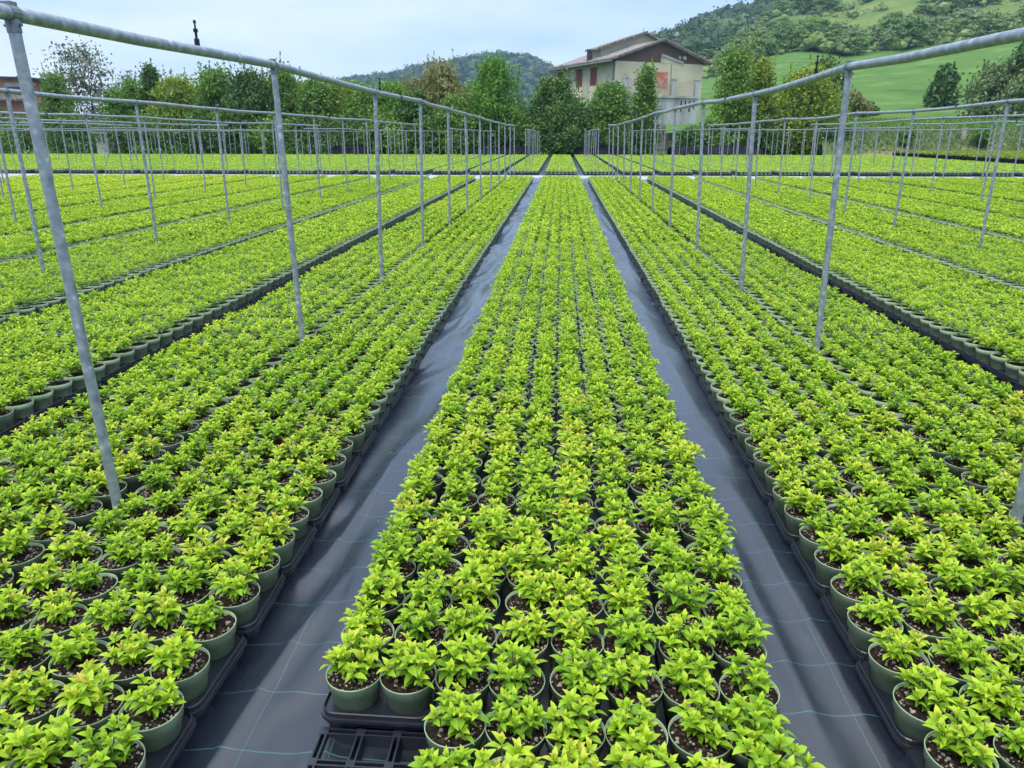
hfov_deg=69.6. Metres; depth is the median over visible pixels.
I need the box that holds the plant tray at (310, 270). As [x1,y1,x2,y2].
[308,264,317,272]
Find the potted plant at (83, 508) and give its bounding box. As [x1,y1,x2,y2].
[58,483,102,531]
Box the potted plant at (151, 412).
[137,403,171,438]
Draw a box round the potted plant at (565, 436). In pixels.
[552,428,590,460]
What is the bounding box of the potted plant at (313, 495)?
[285,473,322,518]
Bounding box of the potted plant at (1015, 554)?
[997,537,1023,588]
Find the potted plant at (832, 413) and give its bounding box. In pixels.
[818,400,850,426]
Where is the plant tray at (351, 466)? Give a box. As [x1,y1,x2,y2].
[312,453,360,490]
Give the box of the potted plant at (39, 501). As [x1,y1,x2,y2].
[17,481,63,522]
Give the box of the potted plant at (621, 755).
[604,724,680,767]
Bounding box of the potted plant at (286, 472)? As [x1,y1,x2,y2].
[262,455,301,487]
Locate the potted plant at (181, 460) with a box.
[159,450,197,488]
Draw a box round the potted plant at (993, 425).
[971,412,1015,445]
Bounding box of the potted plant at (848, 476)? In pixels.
[838,454,875,492]
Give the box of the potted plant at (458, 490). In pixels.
[440,469,478,522]
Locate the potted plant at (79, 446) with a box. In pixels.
[59,434,99,461]
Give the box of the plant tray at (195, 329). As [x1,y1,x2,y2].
[174,326,199,346]
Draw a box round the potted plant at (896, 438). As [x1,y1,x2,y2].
[873,427,915,459]
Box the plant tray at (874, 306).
[869,301,886,316]
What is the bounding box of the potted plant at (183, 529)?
[167,505,211,555]
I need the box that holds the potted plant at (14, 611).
[0,583,39,650]
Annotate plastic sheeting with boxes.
[330,144,372,154]
[471,145,536,156]
[573,145,628,155]
[667,145,762,155]
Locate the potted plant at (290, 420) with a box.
[273,411,303,440]
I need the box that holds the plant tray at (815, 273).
[810,269,821,280]
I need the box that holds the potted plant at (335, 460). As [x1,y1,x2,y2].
[308,436,345,480]
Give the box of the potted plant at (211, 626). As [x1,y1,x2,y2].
[182,595,236,660]
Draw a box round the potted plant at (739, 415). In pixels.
[730,395,765,433]
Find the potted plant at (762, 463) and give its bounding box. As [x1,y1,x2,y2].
[753,437,789,477]
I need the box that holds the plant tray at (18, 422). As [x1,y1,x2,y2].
[0,418,26,438]
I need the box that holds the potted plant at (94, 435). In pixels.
[81,419,120,447]
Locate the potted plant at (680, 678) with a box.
[657,647,719,726]
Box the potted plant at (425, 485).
[397,468,436,515]
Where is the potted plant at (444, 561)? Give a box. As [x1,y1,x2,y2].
[408,540,462,597]
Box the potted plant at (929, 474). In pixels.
[912,455,952,493]
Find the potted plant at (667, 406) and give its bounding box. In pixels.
[644,395,676,423]
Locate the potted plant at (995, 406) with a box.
[972,395,1003,420]
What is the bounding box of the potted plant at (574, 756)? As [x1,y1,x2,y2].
[542,735,605,767]
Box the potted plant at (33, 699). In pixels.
[0,665,64,730]
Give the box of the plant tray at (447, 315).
[442,311,449,322]
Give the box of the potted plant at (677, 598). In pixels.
[651,572,716,634]
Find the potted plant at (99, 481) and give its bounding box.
[84,465,128,512]
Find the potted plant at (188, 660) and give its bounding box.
[145,626,209,701]
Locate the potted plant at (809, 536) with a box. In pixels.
[799,508,843,561]
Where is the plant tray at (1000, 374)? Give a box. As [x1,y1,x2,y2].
[988,365,1018,390]
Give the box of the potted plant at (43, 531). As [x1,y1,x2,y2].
[28,503,75,558]
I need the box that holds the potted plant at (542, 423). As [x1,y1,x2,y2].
[525,412,556,447]
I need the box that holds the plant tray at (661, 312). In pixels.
[659,306,665,319]
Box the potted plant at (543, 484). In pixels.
[516,472,557,514]
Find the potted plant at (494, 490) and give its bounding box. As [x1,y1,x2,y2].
[477,474,515,514]
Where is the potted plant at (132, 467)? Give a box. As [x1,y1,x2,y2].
[112,448,147,493]
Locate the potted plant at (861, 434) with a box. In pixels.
[843,424,879,456]
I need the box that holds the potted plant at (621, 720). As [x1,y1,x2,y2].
[604,692,667,766]
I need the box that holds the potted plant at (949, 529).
[930,512,976,557]
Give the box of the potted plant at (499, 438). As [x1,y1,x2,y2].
[485,422,520,461]
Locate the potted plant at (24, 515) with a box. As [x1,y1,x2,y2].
[0,502,37,541]
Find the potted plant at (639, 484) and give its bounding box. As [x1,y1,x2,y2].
[630,462,668,505]
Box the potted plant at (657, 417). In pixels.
[648,407,675,436]
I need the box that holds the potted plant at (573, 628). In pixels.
[543,594,603,666]
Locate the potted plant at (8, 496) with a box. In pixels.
[0,481,29,522]
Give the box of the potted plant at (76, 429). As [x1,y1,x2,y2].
[55,420,91,449]
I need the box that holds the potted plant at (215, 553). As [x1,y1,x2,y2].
[178,528,232,589]
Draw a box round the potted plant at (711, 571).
[690,546,742,603]
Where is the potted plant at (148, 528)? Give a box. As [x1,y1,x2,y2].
[122,511,168,551]
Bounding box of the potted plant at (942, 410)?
[927,404,960,431]
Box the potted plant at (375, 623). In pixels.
[339,595,393,664]
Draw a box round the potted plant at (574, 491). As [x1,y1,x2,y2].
[552,471,592,517]
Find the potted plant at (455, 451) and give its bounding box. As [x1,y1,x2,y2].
[447,438,481,476]
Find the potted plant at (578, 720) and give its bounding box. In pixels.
[539,680,608,764]
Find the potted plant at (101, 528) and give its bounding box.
[85,506,129,554]
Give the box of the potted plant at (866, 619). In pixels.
[847,592,904,654]
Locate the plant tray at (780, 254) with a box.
[777,251,786,261]
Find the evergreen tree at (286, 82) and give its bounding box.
[249,52,304,153]
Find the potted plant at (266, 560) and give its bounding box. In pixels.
[231,530,279,591]
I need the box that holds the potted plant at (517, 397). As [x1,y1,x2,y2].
[493,390,528,419]
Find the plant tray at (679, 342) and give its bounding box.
[674,334,684,349]
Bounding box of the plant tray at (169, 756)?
[86,711,196,767]
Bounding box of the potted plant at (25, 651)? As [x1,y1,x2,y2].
[0,624,52,685]
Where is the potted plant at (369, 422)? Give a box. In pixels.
[344,403,373,436]
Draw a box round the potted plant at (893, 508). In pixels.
[864,485,915,533]
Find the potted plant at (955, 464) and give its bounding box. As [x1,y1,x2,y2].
[942,439,982,484]
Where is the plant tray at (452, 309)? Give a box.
[448,303,455,314]
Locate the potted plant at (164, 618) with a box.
[128,586,188,646]
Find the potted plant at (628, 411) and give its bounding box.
[617,406,649,432]
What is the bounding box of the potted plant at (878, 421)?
[865,410,903,444]
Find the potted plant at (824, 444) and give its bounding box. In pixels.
[813,425,847,459]
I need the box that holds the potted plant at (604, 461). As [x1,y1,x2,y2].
[591,446,632,479]
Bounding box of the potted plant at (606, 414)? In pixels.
[583,405,616,434]
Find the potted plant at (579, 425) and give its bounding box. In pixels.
[557,412,588,446]
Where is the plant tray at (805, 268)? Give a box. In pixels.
[801,265,811,274]
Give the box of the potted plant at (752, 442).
[745,420,781,460]
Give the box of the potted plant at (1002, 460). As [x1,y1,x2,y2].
[978,439,1020,473]
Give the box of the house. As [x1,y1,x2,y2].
[546,28,712,149]
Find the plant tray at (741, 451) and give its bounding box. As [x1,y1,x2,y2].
[732,436,753,467]
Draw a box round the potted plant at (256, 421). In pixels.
[238,408,270,440]
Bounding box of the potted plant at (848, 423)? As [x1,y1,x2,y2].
[830,413,866,441]
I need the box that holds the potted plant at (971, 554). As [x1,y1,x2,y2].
[947,532,1001,579]
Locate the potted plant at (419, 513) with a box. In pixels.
[390,488,434,540]
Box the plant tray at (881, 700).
[855,657,992,752]
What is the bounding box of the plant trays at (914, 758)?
[0,156,1023,767]
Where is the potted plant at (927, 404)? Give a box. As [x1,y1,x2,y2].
[911,388,944,416]
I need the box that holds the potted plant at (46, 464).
[32,447,78,483]
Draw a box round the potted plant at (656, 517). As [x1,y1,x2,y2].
[635,492,685,547]
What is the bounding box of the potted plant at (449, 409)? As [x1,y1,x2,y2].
[437,398,466,432]
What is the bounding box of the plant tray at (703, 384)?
[698,375,711,395]
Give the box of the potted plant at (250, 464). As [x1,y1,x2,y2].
[224,451,263,488]
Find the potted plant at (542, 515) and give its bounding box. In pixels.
[513,493,559,542]
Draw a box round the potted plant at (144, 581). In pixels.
[114,561,167,620]
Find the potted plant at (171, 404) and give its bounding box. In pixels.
[151,395,182,423]
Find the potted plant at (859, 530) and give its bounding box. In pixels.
[840,503,890,554]
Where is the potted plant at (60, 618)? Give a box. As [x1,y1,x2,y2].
[28,588,88,641]
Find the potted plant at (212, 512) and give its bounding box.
[185,484,235,532]
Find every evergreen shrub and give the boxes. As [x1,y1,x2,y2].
[0,104,21,152]
[486,110,524,147]
[868,102,880,115]
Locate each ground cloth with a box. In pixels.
[0,157,1017,176]
[0,177,1023,767]
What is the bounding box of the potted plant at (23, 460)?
[1,441,44,478]
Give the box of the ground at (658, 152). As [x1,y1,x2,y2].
[5,136,806,156]
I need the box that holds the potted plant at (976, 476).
[961,456,1002,501]
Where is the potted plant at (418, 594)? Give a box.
[399,566,452,626]
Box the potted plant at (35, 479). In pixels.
[14,464,53,500]
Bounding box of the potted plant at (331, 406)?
[311,398,341,429]
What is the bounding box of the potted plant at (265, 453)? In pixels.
[244,436,278,473]
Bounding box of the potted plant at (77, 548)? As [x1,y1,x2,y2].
[42,526,102,574]
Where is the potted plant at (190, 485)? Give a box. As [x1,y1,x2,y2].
[171,467,210,503]
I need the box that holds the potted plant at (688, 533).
[678,496,736,549]
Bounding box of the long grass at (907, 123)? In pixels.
[821,116,1023,130]
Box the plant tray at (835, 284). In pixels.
[831,281,844,293]
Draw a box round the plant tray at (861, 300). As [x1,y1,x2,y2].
[855,294,871,308]
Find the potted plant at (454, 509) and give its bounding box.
[430,497,477,537]
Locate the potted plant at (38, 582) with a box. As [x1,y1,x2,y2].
[16,555,70,613]
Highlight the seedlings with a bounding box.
[897,149,1023,158]
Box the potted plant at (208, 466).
[193,450,233,490]
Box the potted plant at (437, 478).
[405,453,443,501]
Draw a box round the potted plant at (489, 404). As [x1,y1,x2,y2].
[468,395,496,419]
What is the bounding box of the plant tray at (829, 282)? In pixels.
[820,274,832,286]
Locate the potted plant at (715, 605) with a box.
[703,581,754,638]
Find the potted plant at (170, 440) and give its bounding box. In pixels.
[152,420,183,457]
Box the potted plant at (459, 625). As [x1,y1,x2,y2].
[438,601,496,665]
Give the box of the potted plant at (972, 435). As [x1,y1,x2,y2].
[961,427,1002,460]
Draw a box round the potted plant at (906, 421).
[894,400,930,436]
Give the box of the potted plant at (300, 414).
[285,400,312,426]
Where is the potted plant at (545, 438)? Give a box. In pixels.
[520,428,554,457]
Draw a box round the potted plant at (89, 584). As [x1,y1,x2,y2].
[59,558,117,611]
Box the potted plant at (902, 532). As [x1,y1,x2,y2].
[884,511,930,561]
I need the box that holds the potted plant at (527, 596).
[505,569,568,628]
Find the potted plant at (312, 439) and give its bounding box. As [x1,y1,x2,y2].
[290,424,325,458]
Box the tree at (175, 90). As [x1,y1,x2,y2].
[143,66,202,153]
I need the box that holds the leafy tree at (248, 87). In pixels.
[214,52,288,154]
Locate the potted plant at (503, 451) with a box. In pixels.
[485,442,518,476]
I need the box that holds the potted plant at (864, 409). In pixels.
[852,397,887,429]
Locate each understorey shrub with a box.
[0,115,64,153]
[41,110,96,153]
[67,107,146,153]
[109,109,182,153]
[157,109,230,154]
[198,104,272,154]
[234,108,300,155]
[273,112,331,154]
[310,111,382,155]
[348,106,412,153]
[396,111,446,155]
[435,109,496,155]
[568,117,596,149]
[615,118,653,155]
[667,123,710,146]
[696,115,742,145]
[740,114,784,155]
[808,125,857,156]
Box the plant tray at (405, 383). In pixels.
[399,369,413,393]
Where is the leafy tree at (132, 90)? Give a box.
[111,74,157,152]
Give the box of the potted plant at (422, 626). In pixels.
[393,596,446,665]
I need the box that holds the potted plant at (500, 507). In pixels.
[476,498,514,540]
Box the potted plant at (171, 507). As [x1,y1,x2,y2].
[146,488,191,533]
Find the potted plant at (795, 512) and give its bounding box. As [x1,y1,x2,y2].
[781,485,828,535]
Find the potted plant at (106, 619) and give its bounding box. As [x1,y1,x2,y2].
[81,588,137,647]
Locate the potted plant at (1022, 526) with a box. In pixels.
[1008,497,1023,540]
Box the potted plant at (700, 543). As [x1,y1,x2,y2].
[686,516,734,573]
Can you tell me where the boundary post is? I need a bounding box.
[961,128,967,138]
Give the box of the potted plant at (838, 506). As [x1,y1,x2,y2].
[826,492,867,530]
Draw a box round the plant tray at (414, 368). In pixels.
[410,355,422,377]
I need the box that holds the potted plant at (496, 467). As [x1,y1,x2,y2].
[481,456,521,496]
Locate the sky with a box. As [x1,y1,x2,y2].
[0,0,787,135]
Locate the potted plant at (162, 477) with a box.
[135,461,175,502]
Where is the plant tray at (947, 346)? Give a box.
[939,339,965,360]
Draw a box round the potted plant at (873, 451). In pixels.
[860,436,901,471]
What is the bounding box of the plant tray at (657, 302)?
[654,298,660,311]
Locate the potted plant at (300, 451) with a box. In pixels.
[269,434,312,472]
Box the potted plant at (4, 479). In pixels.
[0,462,17,495]
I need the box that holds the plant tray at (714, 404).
[707,392,723,416]
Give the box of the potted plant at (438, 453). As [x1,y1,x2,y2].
[418,443,449,483]
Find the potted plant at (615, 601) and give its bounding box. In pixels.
[597,566,653,628]
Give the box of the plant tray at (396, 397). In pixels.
[386,386,402,412]
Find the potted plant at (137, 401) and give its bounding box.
[128,395,157,420]
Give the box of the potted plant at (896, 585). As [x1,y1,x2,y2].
[879,563,932,616]
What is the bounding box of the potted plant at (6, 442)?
[0,428,36,464]
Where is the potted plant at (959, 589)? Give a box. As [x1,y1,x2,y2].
[929,561,984,620]
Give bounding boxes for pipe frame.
[0,0,514,518]
[0,87,416,278]
[0,111,321,222]
[0,117,227,196]
[0,121,133,183]
[0,124,27,125]
[0,128,194,163]
[0,130,152,159]
[24,129,235,162]
[91,127,279,166]
[161,129,321,166]
[233,129,364,166]
[304,128,406,167]
[379,130,450,167]
[450,128,495,169]
[525,129,539,167]
[584,129,599,167]
[608,27,1023,541]
[629,128,676,165]
[675,128,750,168]
[707,98,1023,248]
[719,128,832,168]
[765,127,909,168]
[808,114,1023,201]
[813,128,989,169]
[910,120,1023,182]
[1012,124,1023,176]
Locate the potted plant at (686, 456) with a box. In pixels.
[663,442,704,487]
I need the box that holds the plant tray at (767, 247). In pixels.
[764,245,772,253]
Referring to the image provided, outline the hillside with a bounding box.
[704,0,1023,60]
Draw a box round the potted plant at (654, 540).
[642,527,683,575]
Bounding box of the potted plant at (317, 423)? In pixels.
[301,413,332,438]
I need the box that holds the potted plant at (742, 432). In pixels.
[735,411,767,447]
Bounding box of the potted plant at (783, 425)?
[768,409,799,441]
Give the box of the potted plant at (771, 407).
[758,398,790,423]
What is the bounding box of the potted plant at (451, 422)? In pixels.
[423,410,462,446]
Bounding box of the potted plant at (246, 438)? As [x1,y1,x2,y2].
[224,421,260,454]
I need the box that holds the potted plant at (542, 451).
[515,444,553,477]
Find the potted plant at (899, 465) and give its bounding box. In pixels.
[875,451,919,486]
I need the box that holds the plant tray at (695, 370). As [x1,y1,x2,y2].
[690,360,727,378]
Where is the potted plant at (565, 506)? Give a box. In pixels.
[549,498,595,539]
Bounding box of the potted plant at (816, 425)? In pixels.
[801,413,833,438]
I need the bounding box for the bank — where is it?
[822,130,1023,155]
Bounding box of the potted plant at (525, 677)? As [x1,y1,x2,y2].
[487,640,547,706]
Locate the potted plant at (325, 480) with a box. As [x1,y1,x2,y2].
[296,453,335,498]
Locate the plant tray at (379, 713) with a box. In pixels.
[321,637,447,731]
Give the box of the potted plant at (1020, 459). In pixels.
[1012,449,1023,462]
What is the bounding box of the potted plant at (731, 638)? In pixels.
[700,603,773,679]
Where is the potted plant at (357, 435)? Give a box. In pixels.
[329,409,365,450]
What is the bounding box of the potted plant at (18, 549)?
[0,522,44,584]
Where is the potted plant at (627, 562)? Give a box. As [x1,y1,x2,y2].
[600,543,650,599]
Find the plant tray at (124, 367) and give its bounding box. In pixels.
[98,363,128,389]
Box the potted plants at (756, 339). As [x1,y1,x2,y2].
[0,153,1023,767]
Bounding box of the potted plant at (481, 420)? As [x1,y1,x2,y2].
[458,415,490,446]
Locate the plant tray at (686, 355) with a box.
[682,346,692,363]
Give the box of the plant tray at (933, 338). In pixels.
[918,328,942,347]
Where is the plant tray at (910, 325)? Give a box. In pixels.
[901,318,921,336]
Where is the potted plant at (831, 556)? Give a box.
[814,525,868,586]
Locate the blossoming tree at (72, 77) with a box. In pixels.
[16,35,138,144]
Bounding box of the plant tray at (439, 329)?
[435,320,444,332]
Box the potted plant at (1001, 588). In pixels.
[972,558,1023,613]
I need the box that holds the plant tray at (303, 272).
[299,268,308,279]
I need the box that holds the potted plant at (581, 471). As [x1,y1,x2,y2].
[554,458,598,497]
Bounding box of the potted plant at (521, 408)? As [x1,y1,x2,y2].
[494,403,526,431]
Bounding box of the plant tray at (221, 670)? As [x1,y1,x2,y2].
[125,632,246,719]
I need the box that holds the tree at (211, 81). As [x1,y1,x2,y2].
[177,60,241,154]
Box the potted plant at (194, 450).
[176,432,212,468]
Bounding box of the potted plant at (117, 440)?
[93,432,132,466]
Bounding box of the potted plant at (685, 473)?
[667,462,704,502]
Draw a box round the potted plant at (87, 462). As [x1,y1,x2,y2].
[72,450,103,486]
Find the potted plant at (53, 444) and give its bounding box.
[31,435,69,463]
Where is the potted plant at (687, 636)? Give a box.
[652,608,717,668]
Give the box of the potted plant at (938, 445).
[923,427,963,468]
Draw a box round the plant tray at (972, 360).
[962,352,992,375]
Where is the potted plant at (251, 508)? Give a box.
[219,486,266,528]
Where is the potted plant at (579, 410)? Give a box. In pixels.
[556,402,592,430]
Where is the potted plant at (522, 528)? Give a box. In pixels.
[501,515,550,564]
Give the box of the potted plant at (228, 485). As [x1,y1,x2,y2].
[207,465,250,507]
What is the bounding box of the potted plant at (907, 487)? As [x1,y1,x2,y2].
[887,467,929,514]
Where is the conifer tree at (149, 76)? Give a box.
[134,58,163,151]
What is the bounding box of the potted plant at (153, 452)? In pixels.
[128,435,165,477]
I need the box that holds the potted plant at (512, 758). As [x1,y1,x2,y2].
[473,731,544,767]
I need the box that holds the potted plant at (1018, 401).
[1001,390,1023,421]
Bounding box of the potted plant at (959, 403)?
[940,394,972,418]
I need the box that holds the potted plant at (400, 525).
[379,512,424,565]
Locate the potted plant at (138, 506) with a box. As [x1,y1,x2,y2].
[118,492,155,525]
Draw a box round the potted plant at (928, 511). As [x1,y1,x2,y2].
[908,488,961,534]
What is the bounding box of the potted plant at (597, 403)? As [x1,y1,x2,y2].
[586,394,614,419]
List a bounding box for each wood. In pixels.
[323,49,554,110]
[644,0,795,52]
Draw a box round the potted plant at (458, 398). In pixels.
[438,389,470,426]
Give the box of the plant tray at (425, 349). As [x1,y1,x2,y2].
[420,342,430,357]
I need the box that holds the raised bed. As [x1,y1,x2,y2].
[892,153,1023,163]
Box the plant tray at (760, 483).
[748,464,802,502]
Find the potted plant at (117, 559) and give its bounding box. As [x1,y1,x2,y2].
[97,531,145,585]
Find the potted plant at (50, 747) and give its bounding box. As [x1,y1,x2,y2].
[0,708,82,767]
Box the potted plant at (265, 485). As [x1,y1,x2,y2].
[242,468,283,516]
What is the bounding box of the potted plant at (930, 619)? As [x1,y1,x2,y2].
[898,587,961,654]
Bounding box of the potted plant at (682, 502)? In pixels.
[673,475,715,527]
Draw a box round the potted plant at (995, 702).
[959,659,1023,744]
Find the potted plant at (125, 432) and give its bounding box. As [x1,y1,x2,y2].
[111,415,153,450]
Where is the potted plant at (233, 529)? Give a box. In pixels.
[208,510,252,560]
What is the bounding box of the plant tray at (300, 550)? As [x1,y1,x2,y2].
[268,521,316,578]
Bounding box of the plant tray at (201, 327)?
[196,316,217,334]
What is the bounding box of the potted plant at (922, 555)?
[907,532,959,587]
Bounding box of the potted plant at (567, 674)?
[549,638,612,715]
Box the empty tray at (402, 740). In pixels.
[306,727,428,767]
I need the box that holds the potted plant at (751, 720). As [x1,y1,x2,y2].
[719,691,795,767]
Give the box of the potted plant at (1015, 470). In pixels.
[998,460,1021,487]
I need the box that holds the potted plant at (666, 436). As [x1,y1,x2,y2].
[656,429,692,470]
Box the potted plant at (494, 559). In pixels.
[462,539,508,598]
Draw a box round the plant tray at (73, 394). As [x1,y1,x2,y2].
[63,379,99,408]
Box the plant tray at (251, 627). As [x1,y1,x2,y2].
[236,571,285,639]
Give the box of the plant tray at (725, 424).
[718,412,736,440]
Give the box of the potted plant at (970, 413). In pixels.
[957,406,990,431]
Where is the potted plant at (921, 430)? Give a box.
[909,412,949,452]
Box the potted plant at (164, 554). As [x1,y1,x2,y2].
[140,531,188,585]
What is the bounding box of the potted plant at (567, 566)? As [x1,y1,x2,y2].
[548,539,602,592]
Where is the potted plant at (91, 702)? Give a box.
[54,659,124,745]
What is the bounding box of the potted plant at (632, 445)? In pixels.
[623,432,658,465]
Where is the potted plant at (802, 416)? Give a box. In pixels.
[791,399,821,427]
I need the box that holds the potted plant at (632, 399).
[615,390,649,426]
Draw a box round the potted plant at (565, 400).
[556,391,589,418]
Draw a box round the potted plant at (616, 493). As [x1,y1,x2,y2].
[591,481,633,518]
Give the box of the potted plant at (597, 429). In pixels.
[588,419,619,446]
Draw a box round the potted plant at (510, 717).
[485,686,552,762]
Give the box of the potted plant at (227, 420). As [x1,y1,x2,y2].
[208,406,242,440]
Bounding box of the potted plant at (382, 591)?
[356,560,405,627]
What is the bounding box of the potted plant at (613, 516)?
[595,497,640,544]
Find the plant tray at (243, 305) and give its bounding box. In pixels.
[233,299,249,315]
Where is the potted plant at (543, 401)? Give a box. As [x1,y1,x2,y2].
[526,393,554,419]
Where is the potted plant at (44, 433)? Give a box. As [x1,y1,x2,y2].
[19,413,61,446]
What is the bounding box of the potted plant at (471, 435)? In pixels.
[454,424,488,468]
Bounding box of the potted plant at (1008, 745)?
[993,711,1023,767]
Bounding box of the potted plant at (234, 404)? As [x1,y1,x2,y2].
[223,395,255,425]
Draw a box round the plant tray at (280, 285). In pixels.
[274,279,288,292]
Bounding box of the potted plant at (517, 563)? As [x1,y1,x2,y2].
[498,536,557,591]
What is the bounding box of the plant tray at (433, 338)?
[427,330,438,344]
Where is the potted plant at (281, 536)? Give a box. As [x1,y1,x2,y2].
[246,509,297,564]
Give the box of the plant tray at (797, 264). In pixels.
[793,260,802,270]
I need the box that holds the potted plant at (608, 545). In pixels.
[595,518,642,568]
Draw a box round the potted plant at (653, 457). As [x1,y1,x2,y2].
[625,441,666,486]
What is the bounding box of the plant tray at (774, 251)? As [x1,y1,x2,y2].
[771,248,778,256]
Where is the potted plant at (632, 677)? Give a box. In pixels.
[596,647,662,715]
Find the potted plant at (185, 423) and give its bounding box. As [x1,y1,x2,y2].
[162,408,198,444]
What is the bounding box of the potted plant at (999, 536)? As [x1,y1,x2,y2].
[972,512,1023,558]
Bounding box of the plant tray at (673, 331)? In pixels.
[668,324,677,338]
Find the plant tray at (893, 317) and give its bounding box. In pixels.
[884,310,904,326]
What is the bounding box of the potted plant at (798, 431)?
[779,422,818,454]
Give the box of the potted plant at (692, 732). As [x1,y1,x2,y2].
[668,688,733,767]
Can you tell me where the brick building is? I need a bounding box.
[0,76,53,149]
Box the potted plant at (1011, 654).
[984,633,1023,691]
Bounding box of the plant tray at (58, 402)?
[24,397,65,429]
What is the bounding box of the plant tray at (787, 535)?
[768,498,798,544]
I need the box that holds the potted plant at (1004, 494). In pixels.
[983,471,1018,521]
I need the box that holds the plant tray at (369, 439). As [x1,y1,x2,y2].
[352,428,376,458]
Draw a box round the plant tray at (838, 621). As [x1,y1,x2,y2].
[821,591,927,661]
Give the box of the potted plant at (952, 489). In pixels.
[929,473,971,513]
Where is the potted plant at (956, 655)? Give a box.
[928,627,998,697]
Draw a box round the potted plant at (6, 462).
[0,450,11,475]
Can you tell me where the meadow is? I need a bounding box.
[666,40,1021,132]
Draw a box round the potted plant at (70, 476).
[44,464,88,504]
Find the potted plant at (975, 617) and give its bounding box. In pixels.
[955,588,1019,651]
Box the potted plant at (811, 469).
[802,456,839,491]
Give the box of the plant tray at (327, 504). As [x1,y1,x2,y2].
[307,485,339,529]
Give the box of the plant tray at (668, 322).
[664,314,671,325]
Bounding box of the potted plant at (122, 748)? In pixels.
[63,712,145,767]
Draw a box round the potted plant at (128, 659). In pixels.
[98,626,155,694]
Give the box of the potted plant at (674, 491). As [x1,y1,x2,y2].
[635,481,680,522]
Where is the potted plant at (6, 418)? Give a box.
[0,393,13,430]
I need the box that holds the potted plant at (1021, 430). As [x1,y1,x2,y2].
[1013,421,1023,442]
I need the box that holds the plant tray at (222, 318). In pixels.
[215,308,234,325]
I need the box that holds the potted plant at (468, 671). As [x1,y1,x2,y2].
[422,632,492,710]
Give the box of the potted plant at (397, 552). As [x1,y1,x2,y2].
[367,530,415,596]
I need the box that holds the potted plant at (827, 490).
[810,469,852,510]
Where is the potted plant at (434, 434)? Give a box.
[424,425,456,457]
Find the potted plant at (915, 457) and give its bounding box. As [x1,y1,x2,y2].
[890,437,934,469]
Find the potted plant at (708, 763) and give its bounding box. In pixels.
[683,751,734,767]
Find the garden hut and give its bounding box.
[91,132,116,153]
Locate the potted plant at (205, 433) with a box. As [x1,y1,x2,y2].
[196,418,223,453]
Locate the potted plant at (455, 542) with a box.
[418,512,468,566]
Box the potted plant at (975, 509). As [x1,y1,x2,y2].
[950,485,1008,533]
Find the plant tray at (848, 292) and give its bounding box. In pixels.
[842,287,857,300]
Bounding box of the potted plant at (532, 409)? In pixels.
[521,403,554,431]
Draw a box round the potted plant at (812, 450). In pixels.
[786,434,822,470]
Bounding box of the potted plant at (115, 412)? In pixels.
[106,405,140,433]
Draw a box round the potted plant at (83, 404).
[65,392,90,422]
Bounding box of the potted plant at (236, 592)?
[205,558,259,625]
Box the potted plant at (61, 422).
[45,405,80,435]
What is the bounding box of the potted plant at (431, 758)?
[408,745,475,767]
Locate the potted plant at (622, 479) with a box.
[593,461,633,498]
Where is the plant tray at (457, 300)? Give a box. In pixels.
[454,295,460,304]
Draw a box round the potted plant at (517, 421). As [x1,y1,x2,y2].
[493,410,528,452]
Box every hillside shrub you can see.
[697,47,720,58]
[709,54,728,76]
[712,47,750,71]
[713,40,740,63]
[717,36,729,46]
[726,36,740,43]
[731,23,769,44]
[734,21,763,38]
[735,34,762,53]
[739,22,774,61]
[741,28,766,38]
[754,15,772,26]
[755,11,774,19]
[761,38,786,55]
[765,17,800,32]
[766,19,780,27]
[766,23,799,51]
[771,0,800,13]
[771,20,796,41]
[778,40,795,52]
[784,0,824,15]
[790,15,852,31]
[790,28,812,45]
[791,16,818,31]
[791,21,813,39]
[801,21,839,38]
[802,0,844,11]
[806,4,827,15]
[813,31,852,53]
[825,0,842,10]
[829,18,858,30]
[830,26,854,45]
[843,26,859,44]
[847,36,871,54]
[848,27,872,48]
[852,23,872,35]
[860,0,870,4]
[863,21,878,42]
[864,15,905,31]
[870,21,893,43]
[873,34,897,50]
[884,12,946,50]
[884,17,938,37]
[887,36,919,49]
[888,10,910,19]
[912,0,971,13]
[912,3,931,14]
[922,27,940,40]
[930,15,959,35]
[932,24,946,40]
[932,24,956,40]
[934,6,975,22]
[943,4,995,31]
[945,16,975,39]
[953,0,979,7]
[954,14,1016,40]
[961,12,988,30]
[966,0,1007,3]
[966,8,1010,29]
[1002,16,1023,29]
[1008,14,1022,25]
[1012,8,1023,17]
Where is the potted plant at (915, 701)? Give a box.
[892,662,976,745]
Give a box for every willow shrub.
[953,55,1022,118]
[986,69,1023,120]
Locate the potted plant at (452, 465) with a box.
[443,450,480,494]
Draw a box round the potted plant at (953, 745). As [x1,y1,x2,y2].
[923,704,999,767]
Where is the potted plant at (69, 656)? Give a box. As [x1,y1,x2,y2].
[44,622,110,688]
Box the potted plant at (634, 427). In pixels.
[621,417,650,450]
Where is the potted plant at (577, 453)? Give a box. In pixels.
[553,437,596,477]
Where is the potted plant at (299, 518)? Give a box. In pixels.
[262,485,309,539]
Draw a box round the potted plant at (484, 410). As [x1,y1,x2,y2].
[460,399,494,432]
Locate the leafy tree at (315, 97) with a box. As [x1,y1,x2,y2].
[283,72,345,154]
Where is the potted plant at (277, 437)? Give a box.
[256,420,293,452]
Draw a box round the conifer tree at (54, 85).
[37,63,89,152]
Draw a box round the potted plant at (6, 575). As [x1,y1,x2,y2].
[0,558,14,597]
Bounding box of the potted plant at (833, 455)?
[825,434,862,472]
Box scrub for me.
[702,0,1023,78]
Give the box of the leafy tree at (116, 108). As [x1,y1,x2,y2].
[97,86,136,153]
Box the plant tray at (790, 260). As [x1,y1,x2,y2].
[785,256,794,265]

